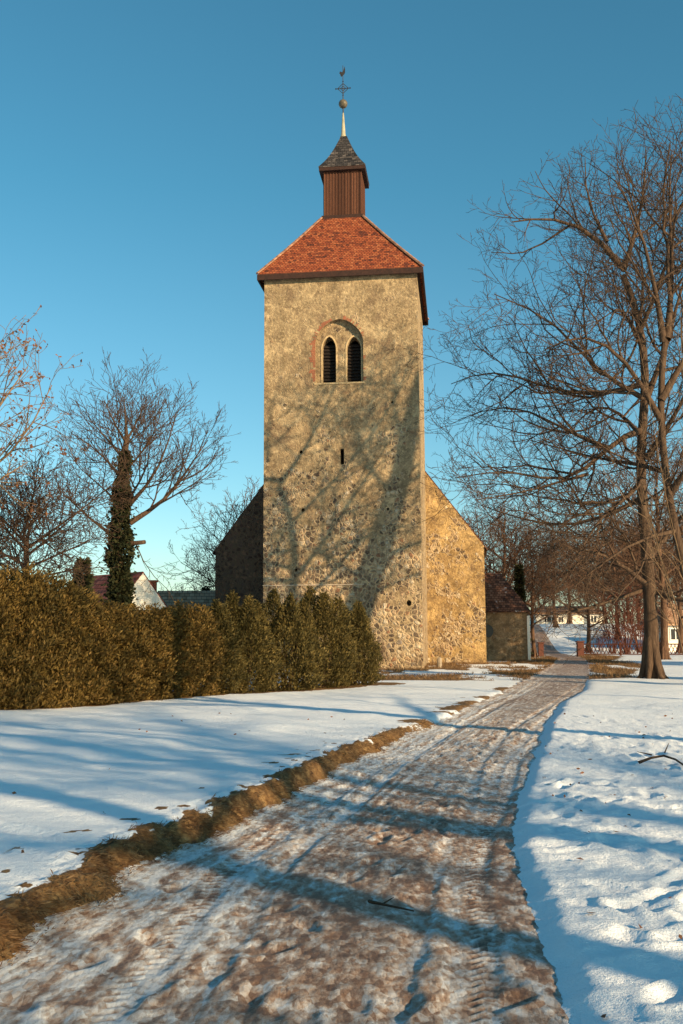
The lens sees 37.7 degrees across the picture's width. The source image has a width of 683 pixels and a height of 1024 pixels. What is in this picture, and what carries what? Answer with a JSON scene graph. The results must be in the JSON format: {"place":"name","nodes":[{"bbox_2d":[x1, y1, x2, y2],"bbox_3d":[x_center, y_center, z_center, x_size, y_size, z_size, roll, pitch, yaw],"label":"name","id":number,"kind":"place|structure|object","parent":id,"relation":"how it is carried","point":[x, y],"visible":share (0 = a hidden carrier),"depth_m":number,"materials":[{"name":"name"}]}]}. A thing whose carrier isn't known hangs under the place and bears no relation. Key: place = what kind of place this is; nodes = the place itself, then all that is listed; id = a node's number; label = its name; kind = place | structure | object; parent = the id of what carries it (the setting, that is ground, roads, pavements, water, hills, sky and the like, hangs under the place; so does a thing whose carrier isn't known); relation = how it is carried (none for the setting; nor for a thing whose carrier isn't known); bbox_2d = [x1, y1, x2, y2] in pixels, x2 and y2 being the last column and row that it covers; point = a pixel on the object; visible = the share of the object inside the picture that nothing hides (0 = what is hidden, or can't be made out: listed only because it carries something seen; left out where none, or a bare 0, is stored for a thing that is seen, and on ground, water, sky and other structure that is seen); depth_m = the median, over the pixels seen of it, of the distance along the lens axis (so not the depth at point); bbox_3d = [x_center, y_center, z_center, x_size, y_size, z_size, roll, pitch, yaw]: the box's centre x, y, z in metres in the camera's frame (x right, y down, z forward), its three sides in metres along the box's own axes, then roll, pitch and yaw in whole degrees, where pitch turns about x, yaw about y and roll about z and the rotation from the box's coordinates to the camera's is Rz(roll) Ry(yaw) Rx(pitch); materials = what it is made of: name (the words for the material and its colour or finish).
{"place":"outdoors","nodes":[
{"label":"outdoors","id":0,"kind":"place"},
{"bbox_2d":[0,624,589,1023],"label":"path","id":1,"kind":"structure","parent":0,"point":[271,915],"depth_m":5.85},
{"bbox_2d":[368,897,413,911],"bbox_3d":[0.317,2.297,5.871,0.332,0.032,0.112,-6,-9,38],"label":"fallen twig","id":2,"kind":"object","parent":1,"relation":"on","point":[379,903],"visible":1,"depth_m":5.87,"materials":[{"name":"brown wood"}]},
{"bbox_2d":[0,654,640,968],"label":"dry grass","id":3,"kind":"structure","parent":0,"point":[98,862],"depth_m":8.11,"materials":[{"name":"brown plant"}]},
{"bbox_2d":[0,623,682,1023],"bbox_3d":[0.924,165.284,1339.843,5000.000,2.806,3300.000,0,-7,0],"label":"ground","id":4,"kind":"structure","parent":0,"point":[82,779],"depth_m":9.76,"materials":[{"name":"white snow"}]},
{"bbox_2d":[0,607,12,705],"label":"arborvitae","id":5,"kind":"object","parent":4,"relation":"on","point":[1,681],"visible":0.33,"depth_m":20.48,"materials":[{"name":"green plant"}]},
{"bbox_2d":[0,573,48,709],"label":"arborvitae","id":6,"kind":"object","parent":4,"relation":"on","point":[4,611],"visible":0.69,"depth_m":20.78,"materials":[{"name":"green plant"}]},
{"bbox_2d":[0,561,67,709],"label":"arborvitae","id":7,"kind":"object","parent":4,"relation":"on","point":[17,579],"visible":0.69,"depth_m":21.22,"materials":[{"name":"green plant"}]},
{"bbox_2d":[0,304,88,520],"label":"bare tree","id":8,"kind":"object","parent":4,"relation":"on","point":[21,417],"visible":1,"depth_m":25.85,"materials":[{"name":"brown plant"}]},
{"bbox_2d":[3,567,89,708],"bbox_3d":[-6.899,2.833,22.151,2.744,3.250,2.458,-2,-7,13],"label":"arborvitae","id":9,"kind":"object","parent":4,"relation":"on","point":[72,656],"visible":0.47,"depth_m":21.68,"materials":[{"name":"green plant"}]},
{"bbox_2d":[11,576,116,707],"bbox_3d":[-6.510,2.988,22.677,2.827,3.042,2.735,0,-7,-5],"label":"arborvitae","id":10,"kind":"object","parent":4,"relation":"on","point":[84,597],"visible":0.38,"depth_m":22.18,"materials":[{"name":"green plant"}]},
{"bbox_2d":[0,427,145,585],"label":"fruit tree","id":11,"kind":"object","parent":4,"relation":"on","point":[23,536],"visible":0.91,"depth_m":32.76,"materials":[{"name":"brown plant"}]},
{"bbox_2d":[71,557,98,600],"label":"conifer","id":12,"kind":"object","parent":4,"relation":"on","point":[89,580],"visible":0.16,"depth_m":41.80,"materials":[{"name":"green plant"}]},
{"bbox_2d":[43,598,142,705],"bbox_3d":[-6.020,3.202,23.221,2.614,2.713,2.706,6,-9,-40],"label":"arborvitae","id":13,"kind":"object","parent":4,"relation":"on","point":[112,648],"visible":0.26,"depth_m":22.64,"materials":[{"name":"green plant"}]},
{"bbox_2d":[69,595,159,704],"bbox_3d":[-5.541,3.285,23.709,2.565,2.648,2.764,4,-8,-32],"label":"arborvitae","id":14,"kind":"object","parent":4,"relation":"on","point":[120,610],"visible":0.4,"depth_m":23.19,"materials":[{"name":"green plant"}]},
{"bbox_2d":[72,572,167,609],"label":"house","id":15,"kind":"structure","parent":4,"relation":"on","point":[142,596],"depth_m":52.23,"materials":[{"name":"paint"}]},
{"bbox_2d":[34,349,240,608],"bbox_3d":[-9.296,-0.800,44.180,11.936,16.111,10.065,-6,-9,41],"label":"ivy clad tree","id":16,"kind":"object","parent":4,"relation":"on","point":[120,588],"visible":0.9,"depth_m":43.92,"materials":[{"name":"brown plant"}]},
{"bbox_2d":[94,602,189,702],"bbox_3d":[-5.076,3.396,24.245,2.774,2.506,2.737,-6,-9,37],"label":"arborvitae","id":17,"kind":"object","parent":4,"relation":"on","point":[162,656],"visible":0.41,"depth_m":23.82,"materials":[{"name":"green plant"}]},
{"bbox_2d":[126,602,206,699],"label":"arborvitae","id":18,"kind":"object","parent":4,"relation":"on","point":[170,616],"visible":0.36,"depth_m":24.46,"materials":[{"name":"green plant"}]},
{"bbox_2d":[158,591,214,611],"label":"house","id":19,"kind":"structure","parent":4,"relation":"on","point":[202,598],"depth_m":61.54,"materials":[{"name":"grey tile"}]},
{"bbox_2d":[147,599,235,697],"bbox_3d":[-4.070,3.522,25.639,2.478,2.595,2.748,-2,-7,10],"label":"arborvitae","id":20,"kind":"object","parent":4,"relation":"on","point":[201,618],"visible":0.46,"depth_m":25.11,"materials":[{"name":"green plant"}]},
{"bbox_2d":[181,532,221,590],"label":"bare tree","id":21,"kind":"object","parent":4,"relation":"on","point":[185,561],"visible":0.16,"depth_m":83.58,"materials":[{"name":"brown plant"}]},
{"bbox_2d":[201,585,209,590],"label":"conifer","id":22,"kind":"object","parent":4,"relation":"on","point":[205,589],"visible":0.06,"depth_m":79.69,"materials":[{"name":"green plant"}]},
{"bbox_2d":[157,476,260,590],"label":"bare tree","id":23,"kind":"object","parent":4,"relation":"on","point":[216,536],"visible":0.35,"depth_m":80.91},
{"bbox_2d":[192,599,252,694],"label":"arborvitae","id":24,"kind":"object","parent":4,"relation":"on","point":[226,626],"visible":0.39,"depth_m":26.02,"materials":[{"name":"green plant"}]},
{"bbox_2d":[219,589,285,693],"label":"arborvitae","id":25,"kind":"object","parent":4,"relation":"on","point":[257,636],"visible":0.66,"depth_m":26.96,"materials":[{"name":"green plant"}]},
{"bbox_2d":[247,588,332,690],"bbox_3d":[-1.560,3.708,28.636,2.569,3.063,2.602,-5,-8,31],"label":"arborvitae","id":26,"kind":"object","parent":4,"relation":"on","point":[288,629],"visible":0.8,"depth_m":28.25,"materials":[{"name":"green plant"}]},
{"bbox_2d":[289,585,361,687],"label":"arborvitae","id":27,"kind":"object","parent":4,"relation":"on","point":[325,617],"visible":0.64,"depth_m":29.55,"materials":[{"name":"green plant"}]},
{"bbox_2d":[256,67,428,668],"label":"church tower","id":28,"kind":"structure","parent":4,"relation":"on","point":[341,281],"depth_m":49.42,"materials":[{"name":"stone"}]},
{"bbox_2d":[321,335,337,382],"bbox_3d":[-0.586,-7.626,50.262,0.835,2.529,0.350,-1,-7,7],"label":"window","id":29,"kind":"structure","parent":28,"relation":"in","point":[333,378],"depth_m":50.31,"materials":[{"name":"paint"}]},
{"bbox_2d":[345,335,362,381],"bbox_3d":[0.641,-7.625,50.119,0.861,2.479,0.350,-1,-7,7],"label":"window","id":30,"kind":"structure","parent":28,"relation":"in","point":[359,354],"depth_m":50.16,"materials":[{"name":"paint"}]},
{"bbox_2d":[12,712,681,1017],"bbox_3d":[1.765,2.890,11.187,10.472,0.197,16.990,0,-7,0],"label":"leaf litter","id":31,"kind":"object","parent":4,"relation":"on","point":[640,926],"visible":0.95,"depth_m":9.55,"materials":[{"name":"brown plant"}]},
{"bbox_2d":[212,471,486,663],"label":"church nave","id":32,"kind":"structure","parent":4,"relation":"on","point":[456,550],"depth_m":55.94,"materials":[{"name":"stone"}]},
{"bbox_2d":[325,600,386,685],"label":"arborvitae","id":33,"kind":"object","parent":4,"relation":"on","point":[368,646],"visible":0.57,"depth_m":30.58,"materials":[{"name":"green plant"}]},
{"bbox_2d":[437,657,441,667],"bbox_3d":[4.787,7.414,48.886,0.240,0.620,0.240,3,-8,-22],"label":"stone post","id":34,"kind":"object","parent":4,"relation":"on","point":[439,662],"visible":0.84,"depth_m":48.81,"materials":[{"name":"beige stone"}]},
{"bbox_2d":[457,501,535,592],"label":"bare tree","id":35,"kind":"object","parent":4,"relation":"on","point":[470,524],"visible":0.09,"depth_m":92.52,"materials":[{"name":"brown plant"}]},
{"bbox_2d":[485,573,530,660],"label":"sacristy","id":36,"kind":"structure","parent":4,"relation":"on","point":[507,609],"depth_m":60.02,"materials":[{"name":"stone"}]},
{"bbox_2d":[486,625,492,636],"bbox_3d":[8.807,7.154,60.121,0.640,0.760,0.070,-1,-7,7],"label":"window","id":37,"kind":"structure","parent":36,"relation":"in","point":[489,630],"depth_m":60.08,"materials":[{"name":"black glass"}]},
{"bbox_2d":[513,564,533,653],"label":"conifer","id":38,"kind":"object","parent":4,"relation":"on","point":[519,589],"visible":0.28,"depth_m":67.74,"materials":[{"name":"green plant"}]},
{"bbox_2d":[456,482,592,629],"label":"bare tree","id":39,"kind":"object","parent":4,"relation":"on","point":[504,572],"visible":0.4,"depth_m":75.63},
{"bbox_2d":[480,518,570,603],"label":"bare tree","id":40,"kind":"object","parent":4,"relation":"on","point":[513,554],"visible":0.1,"depth_m":111.81,"materials":[{"name":"brown plant"}]},
{"bbox_2d":[378,111,682,678],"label":"bare tree","id":41,"kind":"object","parent":4,"relation":"on","point":[651,666],"visible":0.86,"depth_m":34.44,"materials":[{"name":"brown plant"}]},
{"bbox_2d":[537,642,544,656],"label":"gate pillar","id":42,"kind":"structure","parent":4,"relation":"on","point":[541,647],"depth_m":72.52,"materials":[{"name":"red brick"}]},
{"bbox_2d":[495,525,595,657],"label":"bare tree","id":43,"kind":"object","parent":4,"relation":"on","point":[532,615],"visible":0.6,"depth_m":69.58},
{"bbox_2d":[526,571,566,607],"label":"bare tree","id":44,"kind":"object","parent":4,"relation":"on","point":[544,598],"visible":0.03,"depth_m":133.87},
{"bbox_2d":[512,507,593,626],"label":"bare tree","id":45,"kind":"object","parent":4,"relation":"on","point":[553,606],"visible":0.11,"depth_m":104.54,"materials":[{"name":"brown plant"}]},
{"bbox_2d":[527,606,602,623],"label":"house","id":46,"kind":"structure","parent":4,"relation":"on","point":[563,621],"depth_m":117.32,"materials":[{"name":"white paint"}]},
{"bbox_2d":[544,616,549,622],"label":"window","id":47,"kind":"structure","parent":46,"relation":"in","point":[547,618],"depth_m":117.29,"materials":[{"name":"white glass"}]},
{"bbox_2d":[590,615,596,622],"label":"window","id":48,"kind":"structure","parent":46,"relation":"in","point":[593,617],"depth_m":117.31,"materials":[{"name":"white glass"}]},
{"bbox_2d":[533,531,610,623],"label":"bare tree","id":49,"kind":"object","parent":4,"relation":"on","point":[569,621],"visible":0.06,"depth_m":115.19,"materials":[{"name":"brown plant"}]},
{"bbox_2d":[575,641,584,655],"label":"gate pillar","id":50,"kind":"structure","parent":4,"relation":"on","point":[580,645],"depth_m":71.79,"materials":[{"name":"red brick"}]},
{"bbox_2d":[527,518,642,652],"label":"bare tree","id":51,"kind":"object","parent":4,"relation":"on","point":[586,603],"visible":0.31,"depth_m":83.31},
{"bbox_2d":[492,93,682,631],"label":"bare tree","id":52,"kind":"object","parent":4,"relation":"on","point":[664,335],"visible":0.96,"depth_m":31.64,"materials":[{"name":"brown plant"}]},
{"bbox_2d":[591,623,608,648],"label":"bare shrub","id":53,"kind":"object","parent":4,"relation":"on","point":[598,640],"visible":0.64,"depth_m":87.20,"materials":[{"name":"brown plant"}]},
{"bbox_2d":[567,537,657,623],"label":"bare tree","id":54,"kind":"object","parent":4,"relation":"on","point":[601,587],"visible":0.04,"depth_m":109.40,"materials":[{"name":"brown plant"}]},
{"bbox_2d":[589,594,636,652],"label":"bare shrub","id":55,"kind":"object","parent":4,"relation":"on","point":[611,637],"visible":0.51,"depth_m":81.31,"materials":[{"name":"brown plant"}]},
{"bbox_2d":[567,506,673,639],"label":"bare tree","id":56,"kind":"object","parent":4,"relation":"on","point":[633,516],"visible":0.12,"depth_m":95.41,"materials":[{"name":"brown plant"}]},
{"bbox_2d":[565,411,682,659],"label":"bare tree","id":57,"kind":"object","parent":4,"relation":"on","point":[664,648],"visible":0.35,"depth_m":61.50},
{"bbox_2d":[594,580,657,653],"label":"bare shrub","id":58,"kind":"object","parent":4,"relation":"on","point":[624,631],"visible":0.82,"depth_m":77.30,"materials":[{"name":"brown plant"}]},
{"bbox_2d":[584,642,682,655],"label":"lattice fence","id":59,"kind":"object","parent":4,"relation":"on","point":[620,652],"visible":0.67,"depth_m":72.30,"materials":[{"name":"brown wood"}]},
{"bbox_2d":[598,511,673,630],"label":"bare tree","id":60,"kind":"object","parent":4,"relation":"on","point":[627,573],"visible":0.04,"depth_m":101.30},
{"bbox_2d":[608,584,669,652],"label":"bare shrub","id":61,"kind":"object","parent":4,"relation":"on","point":[635,637],"visible":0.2,"depth_m":83.19,"materials":[{"name":"brown plant"}]},
{"bbox_2d":[599,294,682,652],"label":"bare tree","id":62,"kind":"object","parent":4,"relation":"on","point":[664,570],"visible":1,"depth_m":24.14,"materials":[{"name":"brown plant"}]},
{"bbox_2d":[600,526,682,608],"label":"bare tree","id":63,"kind":"object","parent":4,"relation":"on","point":[654,570],"visible":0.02,"depth_m":111.82,"materials":[{"name":"brown plant"}]},
{"bbox_2d":[604,511,682,653],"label":"bare tree","id":64,"kind":"object","parent":4,"relation":"on","point":[678,595],"visible":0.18,"depth_m":79.36,"materials":[{"name":"brown plant"}]},
{"bbox_2d":[620,511,682,601],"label":"bare tree","id":65,"kind":"object","parent":4,"relation":"on","point":[664,564],"visible":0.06,"depth_m":95.26,"materials":[{"name":"brown plant"}]},
{"bbox_2d":[634,596,675,641],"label":"bare shrub","id":66,"kind":"object","parent":4,"relation":"on","point":[658,614],"visible":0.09,"depth_m":86.96,"materials":[{"name":"brown plant"}]},
{"bbox_2d":[637,743,682,764],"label":"fallen branch","id":67,"kind":"object","parent":4,"relation":"on","point":[653,757],"visible":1,"depth_m":12.07,"materials":[{"name":"brown wood"}]},
{"bbox_2d":[638,599,682,651],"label":"house","id":68,"kind":"structure","parent":4,"relation":"on","point":[672,636],"depth_m":85.39,"materials":[{"name":"white paint"}]},
{"bbox_2d":[669,628,677,640],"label":"window","id":69,"kind":"structure","parent":68,"relation":"in","point":[673,635],"depth_m":85.31,"materials":[{"name":"white glass"}]},
{"bbox_2d":[0,0,682,623],"label":"sky","id":70,"kind":"structure","parent":0,"point":[156,156],"materials":[{"name":"blue"}]}
]}

